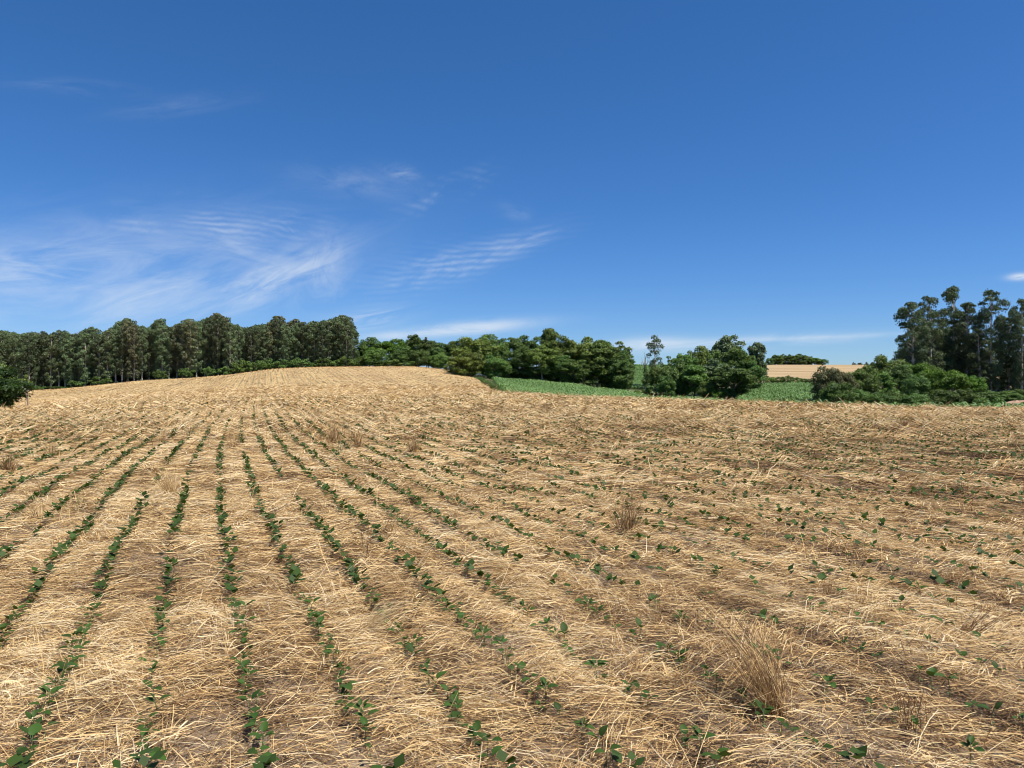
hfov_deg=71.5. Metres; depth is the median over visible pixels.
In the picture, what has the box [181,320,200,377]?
eucalyptus
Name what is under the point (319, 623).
soybean seedling
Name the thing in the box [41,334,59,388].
eucalyptus
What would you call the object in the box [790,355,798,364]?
broadleaf tree
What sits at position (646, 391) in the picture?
shrub
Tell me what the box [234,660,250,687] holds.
soybean seedling
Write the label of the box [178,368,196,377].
shrub
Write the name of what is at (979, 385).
broadleaf tree
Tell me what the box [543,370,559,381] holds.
broadleaf tree
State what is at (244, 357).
eucalyptus
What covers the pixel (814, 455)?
straw tuft
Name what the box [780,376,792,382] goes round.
shrub
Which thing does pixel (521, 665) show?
soybean seedling
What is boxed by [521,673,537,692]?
soybean seedling
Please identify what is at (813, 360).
broadleaf tree
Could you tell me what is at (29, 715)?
soybean seedling
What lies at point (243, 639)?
soybean seedling
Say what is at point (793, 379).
shrub
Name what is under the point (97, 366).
eucalyptus
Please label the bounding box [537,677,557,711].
soybean seedling
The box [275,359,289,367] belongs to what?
shrub
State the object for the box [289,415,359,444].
straw tuft
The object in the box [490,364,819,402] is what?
corn crop
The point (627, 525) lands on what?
straw tuft
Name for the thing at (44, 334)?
eucalyptus
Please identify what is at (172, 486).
straw tuft
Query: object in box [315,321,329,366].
eucalyptus
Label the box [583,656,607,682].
soybean seedling
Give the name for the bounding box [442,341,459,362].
broadleaf tree
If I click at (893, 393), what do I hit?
bush
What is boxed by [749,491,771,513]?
straw tuft
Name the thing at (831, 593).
straw tuft
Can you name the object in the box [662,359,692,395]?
broadleaf tree
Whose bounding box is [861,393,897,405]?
bush
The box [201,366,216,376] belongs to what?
shrub
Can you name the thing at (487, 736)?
soybean seedling
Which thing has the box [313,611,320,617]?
soybean seedling
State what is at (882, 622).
soybean seedling
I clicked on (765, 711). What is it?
soybean seedling
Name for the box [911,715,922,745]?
soybean seedling
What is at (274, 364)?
shrub
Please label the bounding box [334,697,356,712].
soybean seedling
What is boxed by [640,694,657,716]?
soybean seedling
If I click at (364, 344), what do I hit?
broadleaf tree
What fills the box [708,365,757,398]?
broadleaf tree
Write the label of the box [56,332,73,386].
eucalyptus
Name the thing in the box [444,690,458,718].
soybean seedling
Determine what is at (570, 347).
broadleaf tree
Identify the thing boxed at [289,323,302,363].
eucalyptus
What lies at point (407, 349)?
broadleaf tree
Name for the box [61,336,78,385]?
eucalyptus
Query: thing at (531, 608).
soybean seedling
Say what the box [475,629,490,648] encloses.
soybean seedling
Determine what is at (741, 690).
soybean seedling
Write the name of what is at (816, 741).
soybean seedling
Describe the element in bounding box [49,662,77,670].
soybean seedling
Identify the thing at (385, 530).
straw tuft
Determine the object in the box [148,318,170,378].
eucalyptus
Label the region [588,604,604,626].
soybean seedling
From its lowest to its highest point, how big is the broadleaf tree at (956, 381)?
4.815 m
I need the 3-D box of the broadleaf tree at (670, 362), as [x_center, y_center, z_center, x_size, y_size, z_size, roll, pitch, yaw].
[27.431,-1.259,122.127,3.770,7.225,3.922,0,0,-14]
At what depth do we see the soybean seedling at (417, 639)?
4.34 m
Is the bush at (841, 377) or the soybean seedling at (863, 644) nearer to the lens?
the soybean seedling at (863, 644)
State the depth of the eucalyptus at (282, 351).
170.69 m
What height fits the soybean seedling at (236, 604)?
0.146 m
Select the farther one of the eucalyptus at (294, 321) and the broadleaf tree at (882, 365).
the eucalyptus at (294, 321)
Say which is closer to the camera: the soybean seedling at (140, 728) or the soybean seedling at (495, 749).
the soybean seedling at (495, 749)
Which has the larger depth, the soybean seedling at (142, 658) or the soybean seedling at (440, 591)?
the soybean seedling at (440, 591)
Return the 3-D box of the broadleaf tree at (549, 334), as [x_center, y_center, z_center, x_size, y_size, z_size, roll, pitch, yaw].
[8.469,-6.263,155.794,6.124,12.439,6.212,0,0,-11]
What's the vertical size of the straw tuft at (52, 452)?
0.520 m
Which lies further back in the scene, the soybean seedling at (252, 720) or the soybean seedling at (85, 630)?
the soybean seedling at (85, 630)
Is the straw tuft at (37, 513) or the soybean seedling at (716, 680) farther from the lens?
the straw tuft at (37, 513)
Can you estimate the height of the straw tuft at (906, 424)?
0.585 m
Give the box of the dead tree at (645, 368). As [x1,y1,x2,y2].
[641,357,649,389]
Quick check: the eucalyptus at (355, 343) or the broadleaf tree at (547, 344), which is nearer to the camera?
the broadleaf tree at (547, 344)
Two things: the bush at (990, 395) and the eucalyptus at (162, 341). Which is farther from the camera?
the eucalyptus at (162, 341)
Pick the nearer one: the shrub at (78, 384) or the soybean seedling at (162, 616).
the soybean seedling at (162, 616)
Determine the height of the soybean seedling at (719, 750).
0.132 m
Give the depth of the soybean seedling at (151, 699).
3.47 m
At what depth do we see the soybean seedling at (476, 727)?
3.34 m
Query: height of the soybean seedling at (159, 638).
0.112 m
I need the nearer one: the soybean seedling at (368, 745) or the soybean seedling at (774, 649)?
the soybean seedling at (368, 745)
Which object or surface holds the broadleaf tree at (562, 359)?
on the ground
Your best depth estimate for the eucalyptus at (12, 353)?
154.47 m
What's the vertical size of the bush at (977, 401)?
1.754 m
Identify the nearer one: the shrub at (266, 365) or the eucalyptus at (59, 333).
the eucalyptus at (59, 333)
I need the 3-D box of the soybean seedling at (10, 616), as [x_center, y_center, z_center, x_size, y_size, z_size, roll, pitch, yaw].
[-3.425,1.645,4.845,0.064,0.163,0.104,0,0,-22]
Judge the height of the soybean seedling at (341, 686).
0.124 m
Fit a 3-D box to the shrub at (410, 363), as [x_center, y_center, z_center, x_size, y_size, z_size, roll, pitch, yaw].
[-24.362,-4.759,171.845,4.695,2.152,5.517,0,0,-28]
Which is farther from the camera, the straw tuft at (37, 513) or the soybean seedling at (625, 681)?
the straw tuft at (37, 513)
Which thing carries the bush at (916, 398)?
on the ground
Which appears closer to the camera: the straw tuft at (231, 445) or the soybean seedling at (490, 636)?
the soybean seedling at (490, 636)
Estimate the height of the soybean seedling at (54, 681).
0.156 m
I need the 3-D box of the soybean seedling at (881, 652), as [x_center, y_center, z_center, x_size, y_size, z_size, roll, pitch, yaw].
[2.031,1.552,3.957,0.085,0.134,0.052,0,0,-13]
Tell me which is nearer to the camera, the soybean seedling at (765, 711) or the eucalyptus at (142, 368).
the soybean seedling at (765, 711)
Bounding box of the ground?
[0,365,1023,767]
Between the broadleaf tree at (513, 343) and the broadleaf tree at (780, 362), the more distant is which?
the broadleaf tree at (780, 362)
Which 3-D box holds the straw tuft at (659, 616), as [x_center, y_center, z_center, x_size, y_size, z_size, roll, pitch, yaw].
[0.963,1.570,4.965,0.473,0.287,0.377,0,0,0]
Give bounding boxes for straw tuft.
[0,451,31,474]
[19,490,46,524]
[28,441,64,459]
[55,408,72,418]
[135,466,189,499]
[220,437,241,451]
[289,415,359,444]
[298,405,332,416]
[331,422,376,448]
[345,591,431,638]
[375,500,420,536]
[387,431,434,452]
[578,478,664,540]
[594,578,831,730]
[624,593,682,627]
[633,411,650,420]
[714,459,750,469]
[721,503,751,521]
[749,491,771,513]
[751,463,769,475]
[792,576,852,601]
[807,449,821,459]
[845,591,870,610]
[880,596,915,620]
[890,417,916,427]
[948,480,974,495]
[998,434,1022,446]
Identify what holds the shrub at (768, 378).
on the ground
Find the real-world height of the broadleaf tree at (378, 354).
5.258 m
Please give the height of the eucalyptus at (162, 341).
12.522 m
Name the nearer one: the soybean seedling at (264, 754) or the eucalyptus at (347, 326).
the soybean seedling at (264, 754)
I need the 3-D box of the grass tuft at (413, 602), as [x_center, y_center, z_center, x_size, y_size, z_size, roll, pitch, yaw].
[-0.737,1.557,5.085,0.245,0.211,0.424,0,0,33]
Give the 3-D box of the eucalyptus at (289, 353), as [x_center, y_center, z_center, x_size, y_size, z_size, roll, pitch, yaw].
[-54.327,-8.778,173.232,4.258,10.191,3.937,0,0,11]
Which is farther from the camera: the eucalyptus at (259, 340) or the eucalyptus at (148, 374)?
the eucalyptus at (259, 340)
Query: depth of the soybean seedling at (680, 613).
4.83 m
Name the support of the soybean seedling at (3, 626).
on the ground
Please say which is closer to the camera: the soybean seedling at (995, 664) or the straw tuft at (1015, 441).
the soybean seedling at (995, 664)
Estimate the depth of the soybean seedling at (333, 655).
4.08 m
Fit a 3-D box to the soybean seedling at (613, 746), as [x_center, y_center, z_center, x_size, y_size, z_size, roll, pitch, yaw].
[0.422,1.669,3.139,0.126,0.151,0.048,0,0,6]
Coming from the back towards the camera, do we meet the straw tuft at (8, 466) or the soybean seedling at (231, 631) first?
the straw tuft at (8, 466)
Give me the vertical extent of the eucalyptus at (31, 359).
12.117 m
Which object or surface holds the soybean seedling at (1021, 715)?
on the ground
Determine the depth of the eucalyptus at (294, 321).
175.02 m
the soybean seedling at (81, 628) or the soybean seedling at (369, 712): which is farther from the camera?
the soybean seedling at (81, 628)
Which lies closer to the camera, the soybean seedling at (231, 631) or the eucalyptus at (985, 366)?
the soybean seedling at (231, 631)
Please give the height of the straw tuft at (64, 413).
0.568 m
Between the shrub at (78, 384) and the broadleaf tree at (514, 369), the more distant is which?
the shrub at (78, 384)
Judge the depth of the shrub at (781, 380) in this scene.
142.40 m
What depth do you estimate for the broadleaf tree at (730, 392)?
100.34 m
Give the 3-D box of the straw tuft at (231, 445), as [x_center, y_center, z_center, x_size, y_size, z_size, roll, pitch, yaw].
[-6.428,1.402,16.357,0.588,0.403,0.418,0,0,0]
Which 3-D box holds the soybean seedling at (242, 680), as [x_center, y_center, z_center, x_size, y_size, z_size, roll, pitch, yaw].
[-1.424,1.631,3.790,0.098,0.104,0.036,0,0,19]
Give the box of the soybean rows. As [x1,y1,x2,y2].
[0,392,1023,767]
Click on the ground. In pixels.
(802, 371)
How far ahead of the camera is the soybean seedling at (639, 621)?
4.61 m
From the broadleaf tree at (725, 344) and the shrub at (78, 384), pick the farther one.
the shrub at (78, 384)
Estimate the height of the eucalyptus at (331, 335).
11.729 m
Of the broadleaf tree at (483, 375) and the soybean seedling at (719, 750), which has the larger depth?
the broadleaf tree at (483, 375)
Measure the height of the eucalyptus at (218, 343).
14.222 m
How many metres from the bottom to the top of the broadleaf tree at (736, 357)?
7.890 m
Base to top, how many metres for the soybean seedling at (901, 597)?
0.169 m
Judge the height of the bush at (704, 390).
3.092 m
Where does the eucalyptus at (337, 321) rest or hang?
on the ground
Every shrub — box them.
[69,380,85,386]
[89,376,112,384]
[152,370,168,378]
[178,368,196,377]
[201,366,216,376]
[216,366,233,374]
[229,364,242,373]
[232,360,252,372]
[251,360,264,370]
[255,358,274,369]
[270,362,282,368]
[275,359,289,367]
[289,357,309,367]
[305,361,316,367]
[314,358,333,366]
[329,359,342,366]
[338,356,358,366]
[352,360,362,365]
[371,361,388,366]
[382,359,402,365]
[401,360,417,365]
[634,389,651,393]
[644,387,655,394]
[710,389,725,398]
[765,376,776,382]
[774,377,784,382]
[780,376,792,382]
[786,375,798,381]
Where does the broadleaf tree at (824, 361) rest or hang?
on the ground
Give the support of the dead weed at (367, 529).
on the ground
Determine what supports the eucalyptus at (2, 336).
on the ground
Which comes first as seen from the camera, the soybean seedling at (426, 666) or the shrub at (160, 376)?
the soybean seedling at (426, 666)
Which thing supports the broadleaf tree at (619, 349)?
on the ground
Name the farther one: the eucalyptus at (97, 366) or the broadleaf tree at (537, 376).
the eucalyptus at (97, 366)
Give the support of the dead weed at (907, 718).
on the ground
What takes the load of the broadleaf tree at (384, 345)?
on the ground
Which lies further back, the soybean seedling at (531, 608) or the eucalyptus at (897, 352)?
the eucalyptus at (897, 352)
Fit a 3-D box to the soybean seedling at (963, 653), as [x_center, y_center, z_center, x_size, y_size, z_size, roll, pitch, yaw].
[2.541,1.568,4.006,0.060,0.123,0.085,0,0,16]
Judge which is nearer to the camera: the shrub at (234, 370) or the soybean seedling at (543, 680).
the soybean seedling at (543, 680)
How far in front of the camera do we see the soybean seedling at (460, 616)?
4.76 m
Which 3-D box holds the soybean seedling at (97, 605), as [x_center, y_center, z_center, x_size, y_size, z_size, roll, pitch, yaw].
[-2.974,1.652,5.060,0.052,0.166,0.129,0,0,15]
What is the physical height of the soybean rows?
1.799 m
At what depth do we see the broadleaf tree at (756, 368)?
116.58 m
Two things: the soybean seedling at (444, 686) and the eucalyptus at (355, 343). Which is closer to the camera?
the soybean seedling at (444, 686)
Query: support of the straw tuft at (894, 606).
on the ground
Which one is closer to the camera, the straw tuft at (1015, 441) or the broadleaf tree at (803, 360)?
the straw tuft at (1015, 441)
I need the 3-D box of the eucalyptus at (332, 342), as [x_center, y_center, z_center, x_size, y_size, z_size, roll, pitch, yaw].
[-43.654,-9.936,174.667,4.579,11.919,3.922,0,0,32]
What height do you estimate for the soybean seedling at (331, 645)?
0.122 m
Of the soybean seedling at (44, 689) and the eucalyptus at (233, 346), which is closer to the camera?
the soybean seedling at (44, 689)
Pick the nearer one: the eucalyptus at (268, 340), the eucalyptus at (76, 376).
the eucalyptus at (76, 376)
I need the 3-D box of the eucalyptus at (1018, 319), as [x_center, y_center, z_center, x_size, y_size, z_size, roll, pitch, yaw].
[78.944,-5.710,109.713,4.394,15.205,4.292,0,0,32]
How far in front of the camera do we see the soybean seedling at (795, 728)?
3.34 m
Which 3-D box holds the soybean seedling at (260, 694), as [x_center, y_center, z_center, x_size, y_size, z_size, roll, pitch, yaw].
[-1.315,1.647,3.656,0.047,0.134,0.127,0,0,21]
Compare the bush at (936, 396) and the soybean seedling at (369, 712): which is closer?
the soybean seedling at (369, 712)
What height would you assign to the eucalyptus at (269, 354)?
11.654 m
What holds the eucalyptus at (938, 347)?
on the ground
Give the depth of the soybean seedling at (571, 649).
4.35 m
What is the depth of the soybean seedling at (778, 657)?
4.02 m
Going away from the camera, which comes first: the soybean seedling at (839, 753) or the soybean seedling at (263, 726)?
the soybean seedling at (839, 753)
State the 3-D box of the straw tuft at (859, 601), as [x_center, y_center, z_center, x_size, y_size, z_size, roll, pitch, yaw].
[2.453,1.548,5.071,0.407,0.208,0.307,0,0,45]
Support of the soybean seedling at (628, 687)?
on the ground
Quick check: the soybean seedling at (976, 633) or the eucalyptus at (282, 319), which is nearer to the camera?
the soybean seedling at (976, 633)
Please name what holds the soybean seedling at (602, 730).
on the ground
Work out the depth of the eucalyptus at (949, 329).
118.90 m
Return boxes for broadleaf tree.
[357,356,374,366]
[358,337,379,353]
[362,348,390,366]
[366,338,405,366]
[387,348,408,366]
[389,339,419,366]
[403,334,424,351]
[405,350,430,366]
[418,340,438,365]
[426,351,448,368]
[429,342,447,368]
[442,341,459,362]
[443,364,458,372]
[447,340,464,354]
[447,350,487,375]
[450,336,500,375]
[478,371,497,377]
[479,334,509,373]
[481,354,511,378]
[497,365,522,377]
[500,346,537,378]
[504,337,524,366]
[517,365,546,379]
[518,335,540,370]
[527,344,559,379]
[538,341,573,365]
[539,328,560,347]
[542,355,574,381]
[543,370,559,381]
[550,335,589,379]
[555,359,590,383]
[561,373,581,382]
[571,336,599,386]
[573,363,598,385]
[577,348,622,386]
[589,339,611,386]
[595,372,621,387]
[600,360,633,388]
[603,341,633,367]
[610,349,635,379]
[618,382,631,389]
[624,365,634,390]
[641,367,665,394]
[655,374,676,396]
[660,356,676,375]
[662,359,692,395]
[671,353,698,395]
[679,364,711,397]
[685,345,708,395]
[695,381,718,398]
[699,358,731,392]
[701,351,724,387]
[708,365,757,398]
[709,334,747,362]
[718,388,738,398]
[722,347,757,385]
[735,388,750,396]
[739,360,767,388]
[747,341,768,376]
[757,360,767,383]
[765,358,775,364]
[771,355,780,364]
[773,355,783,364]
[782,354,790,364]
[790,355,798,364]
[795,355,807,364]
[807,358,820,364]
[817,359,828,364]
[846,365,882,390]
[862,371,901,402]
[867,354,905,373]
[880,364,915,395]
[896,362,940,390]
[923,362,942,389]
[928,369,970,390]
[954,374,988,392]
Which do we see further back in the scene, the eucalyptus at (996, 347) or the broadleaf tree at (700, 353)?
the broadleaf tree at (700, 353)
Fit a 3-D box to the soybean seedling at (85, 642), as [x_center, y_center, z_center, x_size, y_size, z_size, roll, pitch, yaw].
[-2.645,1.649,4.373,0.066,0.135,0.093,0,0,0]
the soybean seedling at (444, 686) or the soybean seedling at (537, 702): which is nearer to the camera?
the soybean seedling at (537, 702)
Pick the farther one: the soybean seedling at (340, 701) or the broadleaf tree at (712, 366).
the broadleaf tree at (712, 366)
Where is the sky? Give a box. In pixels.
[0,0,1023,379]
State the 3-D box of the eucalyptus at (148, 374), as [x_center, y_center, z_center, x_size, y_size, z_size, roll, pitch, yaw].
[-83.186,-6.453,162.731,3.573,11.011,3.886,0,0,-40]
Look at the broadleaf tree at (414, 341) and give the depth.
178.36 m
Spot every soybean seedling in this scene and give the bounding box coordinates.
[0,623,6,639]
[4,614,13,636]
[11,604,26,625]
[16,745,38,765]
[19,722,41,763]
[25,709,41,742]
[27,721,59,750]
[28,697,55,724]
[36,708,50,723]
[38,686,64,721]
[43,677,67,702]
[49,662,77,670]
[52,671,64,697]
[57,645,83,653]
[57,661,77,692]
[57,663,72,689]
[61,629,80,651]
[71,626,82,649]
[73,639,89,652]
[74,627,89,651]
[86,602,101,622]
[135,742,158,764]
[136,727,159,747]
[137,657,156,670]
[137,712,158,728]
[140,727,150,740]
[142,680,161,702]
[145,693,171,721]
[148,641,167,657]
[148,662,157,690]
[149,747,165,767]
[156,613,169,637]
[157,601,171,625]
[157,637,164,650]
[228,628,247,640]
[229,651,248,669]
[230,602,240,609]
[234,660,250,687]
[237,679,251,696]
[237,689,260,714]
[238,600,255,616]
[238,616,256,630]
[240,637,246,651]
[240,668,258,693]
[243,718,267,744]
[247,728,274,751]
[247,745,269,758]
[247,750,271,755]
[248,692,265,706]
[248,715,255,737]
[250,707,260,731]
[255,721,267,743]
[303,597,320,619]
[307,612,313,633]
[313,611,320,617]
[314,618,323,641]
[316,633,332,648]
[318,642,333,647]
[323,648,340,672]
[334,663,349,683]
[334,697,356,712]
[335,669,345,689]
[335,679,352,698]
[338,687,349,705]
[339,681,356,697]
[343,703,351,719]
[348,697,375,728]
[355,708,379,730]
[360,717,373,750]
[365,743,372,763]
[405,646,422,674]
[407,642,418,661]
[413,634,424,655]
[420,662,433,691]
[425,671,446,694]
[436,588,446,608]
[440,684,456,712]
[443,696,463,708]
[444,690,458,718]
[447,714,464,737]
[451,704,461,724]
[457,612,465,625]
[460,720,481,739]
[467,619,482,639]
[468,723,480,755]
[468,729,480,758]
[472,624,489,645]
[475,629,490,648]
[476,732,501,767]
[478,746,502,766]
[485,635,500,657]
[491,635,507,658]
[496,647,514,666]
[506,664,519,685]
[513,661,527,689]
[519,599,527,618]
[520,606,534,624]
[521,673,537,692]
[536,700,543,720]
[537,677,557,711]
[554,702,563,727]
[560,622,568,653]
[568,647,575,659]
[573,717,594,742]
[578,597,596,613]
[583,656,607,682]
[586,725,607,759]
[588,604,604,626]
[594,744,621,766]
[621,680,637,694]
[623,683,631,702]
[632,682,649,703]
[635,617,644,644]
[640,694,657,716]
[656,641,661,656]
[656,643,675,658]
[669,649,688,669]
[672,611,690,623]
[680,724,688,750]
[689,725,716,767]
[702,670,712,685]
[702,747,728,766]
[713,672,722,692]
[736,687,746,716]
[748,703,768,722]
[753,698,773,727]
[754,608,766,633]
[755,705,770,735]
[763,644,780,667]
[771,616,780,632]
[773,656,791,673]
[776,718,788,739]
[789,727,799,743]
[801,731,819,759]
[811,736,832,766]
[823,674,835,701]
[823,745,849,767]
[834,636,847,645]
[852,642,865,662]
[865,697,879,721]
[871,620,884,633]
[872,651,883,672]
[884,705,902,730]
[893,594,904,611]
[909,581,928,596]
[911,665,923,682]
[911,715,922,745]
[924,634,937,657]
[926,667,936,695]
[934,617,952,632]
[934,673,958,697]
[955,648,967,664]
[959,734,984,767]
[965,700,977,721]
[971,631,987,645]
[975,702,1002,734]
[990,659,1005,688]
[1012,712,1023,741]
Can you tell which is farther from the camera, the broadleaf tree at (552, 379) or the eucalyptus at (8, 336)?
the eucalyptus at (8, 336)
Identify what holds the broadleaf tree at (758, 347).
on the ground
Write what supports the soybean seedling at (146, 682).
on the ground
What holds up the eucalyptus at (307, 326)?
on the ground
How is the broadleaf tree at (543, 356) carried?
on the ground
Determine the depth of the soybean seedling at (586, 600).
5.08 m
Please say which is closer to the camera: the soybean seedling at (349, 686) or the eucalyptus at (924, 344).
the soybean seedling at (349, 686)
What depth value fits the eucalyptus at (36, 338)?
156.34 m
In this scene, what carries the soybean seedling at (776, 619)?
on the ground
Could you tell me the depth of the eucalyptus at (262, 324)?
177.52 m
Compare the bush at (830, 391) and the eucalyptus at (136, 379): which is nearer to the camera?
the bush at (830, 391)
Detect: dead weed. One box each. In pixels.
[360,510,378,560]
[888,684,930,740]
[960,586,1023,641]
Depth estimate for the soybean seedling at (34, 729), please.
3.18 m
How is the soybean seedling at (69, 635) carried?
on the ground
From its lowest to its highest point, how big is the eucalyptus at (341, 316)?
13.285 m
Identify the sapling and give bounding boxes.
[20,375,32,404]
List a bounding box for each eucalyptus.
[0,332,9,364]
[0,334,17,372]
[6,334,21,377]
[14,333,30,382]
[19,335,38,382]
[30,332,43,387]
[35,331,51,386]
[36,335,51,388]
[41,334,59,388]
[50,330,67,385]
[50,340,64,387]
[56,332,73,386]
[56,358,75,386]
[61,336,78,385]
[68,334,86,386]
[74,333,92,385]
[82,329,100,384]
[84,328,100,384]
[89,337,110,384]
[92,334,111,382]
[97,329,116,383]
[108,329,121,382]
[108,333,125,382]
[111,318,133,380]
[113,327,130,381]
[119,320,135,381]
[125,325,144,380]
[130,329,148,380]
[135,328,150,379]
[136,325,151,379]
[143,332,155,379]
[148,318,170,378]
[148,322,160,378]
[151,325,171,374]
[159,334,178,378]
[160,327,176,378]
[170,324,186,377]
[173,324,189,377]
[175,319,194,372]
[180,326,200,377]
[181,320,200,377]
[189,321,206,376]
[194,326,207,376]
[198,321,211,376]
[202,317,216,369]
[209,313,221,375]
[209,315,226,375]
[215,315,230,374]
[221,322,237,374]
[222,326,242,373]
[230,324,244,373]
[238,329,250,371]
[243,330,258,371]
[249,326,265,370]
[255,323,269,370]
[257,325,273,369]
[263,322,275,362]
[270,315,286,358]
[271,318,284,364]
[274,324,291,363]
[283,327,296,367]
[286,319,304,366]
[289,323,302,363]
[294,321,307,366]
[302,323,314,361]
[305,323,321,362]
[307,320,320,366]
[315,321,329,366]
[319,320,339,364]
[327,319,339,361]
[331,317,348,363]
[333,315,352,363]
[339,318,355,365]
[344,328,359,359]
[646,335,664,370]
[891,301,936,365]
[893,339,920,388]
[906,324,941,366]
[914,296,947,389]
[927,318,951,390]
[937,285,973,391]
[941,326,977,393]
[946,302,986,377]
[962,328,996,392]
[973,288,1010,390]
[973,348,996,392]
[986,347,1006,390]
[987,317,1023,392]
[1007,299,1023,389]
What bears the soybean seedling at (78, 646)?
on the ground
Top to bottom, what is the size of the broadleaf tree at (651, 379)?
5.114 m
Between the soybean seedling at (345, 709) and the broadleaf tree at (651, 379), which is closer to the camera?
the soybean seedling at (345, 709)
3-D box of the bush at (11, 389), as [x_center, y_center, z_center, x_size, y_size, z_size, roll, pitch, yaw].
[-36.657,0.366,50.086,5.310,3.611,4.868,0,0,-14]
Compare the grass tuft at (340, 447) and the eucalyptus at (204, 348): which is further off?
the eucalyptus at (204, 348)
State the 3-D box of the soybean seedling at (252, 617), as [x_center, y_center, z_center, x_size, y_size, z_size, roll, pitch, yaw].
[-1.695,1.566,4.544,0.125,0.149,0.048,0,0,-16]
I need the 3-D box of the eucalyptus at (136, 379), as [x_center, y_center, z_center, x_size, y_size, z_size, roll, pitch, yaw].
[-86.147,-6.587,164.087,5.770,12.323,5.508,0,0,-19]
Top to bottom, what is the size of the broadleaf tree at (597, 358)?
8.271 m
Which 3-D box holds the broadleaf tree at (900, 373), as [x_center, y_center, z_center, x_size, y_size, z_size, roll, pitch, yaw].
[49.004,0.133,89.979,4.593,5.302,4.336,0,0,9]
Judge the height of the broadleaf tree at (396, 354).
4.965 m
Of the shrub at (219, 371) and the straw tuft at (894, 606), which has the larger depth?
the shrub at (219, 371)
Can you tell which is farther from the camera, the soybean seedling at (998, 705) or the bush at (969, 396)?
the bush at (969, 396)
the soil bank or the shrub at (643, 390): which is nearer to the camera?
the soil bank
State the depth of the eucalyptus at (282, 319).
175.10 m
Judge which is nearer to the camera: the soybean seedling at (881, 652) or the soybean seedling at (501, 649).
the soybean seedling at (881, 652)
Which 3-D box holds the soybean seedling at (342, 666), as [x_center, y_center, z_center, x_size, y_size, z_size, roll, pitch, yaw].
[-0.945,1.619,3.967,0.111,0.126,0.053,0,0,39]
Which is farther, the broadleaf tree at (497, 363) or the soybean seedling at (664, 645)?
the broadleaf tree at (497, 363)
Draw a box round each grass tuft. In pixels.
[184,423,199,435]
[330,442,351,451]
[388,586,432,613]
[939,585,988,621]
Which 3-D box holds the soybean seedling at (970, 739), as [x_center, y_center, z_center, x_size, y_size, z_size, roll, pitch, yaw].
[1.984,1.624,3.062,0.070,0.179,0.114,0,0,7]
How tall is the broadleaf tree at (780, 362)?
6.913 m
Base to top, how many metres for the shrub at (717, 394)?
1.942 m
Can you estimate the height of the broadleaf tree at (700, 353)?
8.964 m
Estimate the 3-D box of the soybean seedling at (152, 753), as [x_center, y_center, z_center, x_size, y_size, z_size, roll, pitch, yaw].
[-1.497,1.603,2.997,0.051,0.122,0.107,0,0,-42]
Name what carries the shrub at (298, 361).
on the ground
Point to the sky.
(785, 176)
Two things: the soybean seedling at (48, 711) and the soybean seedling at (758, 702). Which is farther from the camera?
the soybean seedling at (758, 702)
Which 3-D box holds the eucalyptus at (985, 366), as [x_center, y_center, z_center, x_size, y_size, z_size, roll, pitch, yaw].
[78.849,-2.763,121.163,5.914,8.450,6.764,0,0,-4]
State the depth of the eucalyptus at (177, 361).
163.16 m
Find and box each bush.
[0,363,19,407]
[0,365,37,407]
[809,364,840,400]
[818,381,858,403]
[824,368,858,400]
[849,387,869,402]
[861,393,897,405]
[883,390,911,404]
[896,393,935,405]
[900,373,936,401]
[926,389,965,404]
[954,388,979,403]
[972,399,988,404]
[974,390,1005,402]
[975,397,1003,402]
[998,391,1023,401]
[1005,389,1023,399]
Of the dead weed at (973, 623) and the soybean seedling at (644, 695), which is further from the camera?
the dead weed at (973, 623)
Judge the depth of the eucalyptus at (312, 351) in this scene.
172.44 m
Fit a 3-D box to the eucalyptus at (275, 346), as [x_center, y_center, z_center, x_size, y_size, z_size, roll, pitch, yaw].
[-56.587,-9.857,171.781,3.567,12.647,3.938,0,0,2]
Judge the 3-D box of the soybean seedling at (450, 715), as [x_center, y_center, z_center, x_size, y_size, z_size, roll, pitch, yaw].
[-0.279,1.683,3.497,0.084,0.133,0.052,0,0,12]
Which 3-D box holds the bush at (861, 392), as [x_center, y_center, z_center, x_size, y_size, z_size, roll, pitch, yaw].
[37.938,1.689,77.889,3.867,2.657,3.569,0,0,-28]
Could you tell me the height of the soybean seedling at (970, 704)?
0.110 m
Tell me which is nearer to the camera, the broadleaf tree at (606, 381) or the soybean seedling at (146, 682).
the soybean seedling at (146, 682)
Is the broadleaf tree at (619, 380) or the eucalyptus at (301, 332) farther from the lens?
the eucalyptus at (301, 332)
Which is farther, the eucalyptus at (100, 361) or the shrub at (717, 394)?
the eucalyptus at (100, 361)
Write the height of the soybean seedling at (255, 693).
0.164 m
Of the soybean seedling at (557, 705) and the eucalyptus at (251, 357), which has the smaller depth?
the soybean seedling at (557, 705)
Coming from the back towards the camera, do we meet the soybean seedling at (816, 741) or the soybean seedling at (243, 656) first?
the soybean seedling at (243, 656)
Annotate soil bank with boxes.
[1006,400,1023,404]
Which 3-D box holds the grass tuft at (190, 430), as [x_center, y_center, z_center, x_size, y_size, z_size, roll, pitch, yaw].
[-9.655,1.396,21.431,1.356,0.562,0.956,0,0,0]
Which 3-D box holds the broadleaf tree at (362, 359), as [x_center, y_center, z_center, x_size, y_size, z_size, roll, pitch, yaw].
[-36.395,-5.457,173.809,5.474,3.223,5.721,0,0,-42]
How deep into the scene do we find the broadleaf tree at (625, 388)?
138.15 m
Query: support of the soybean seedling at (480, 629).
on the ground

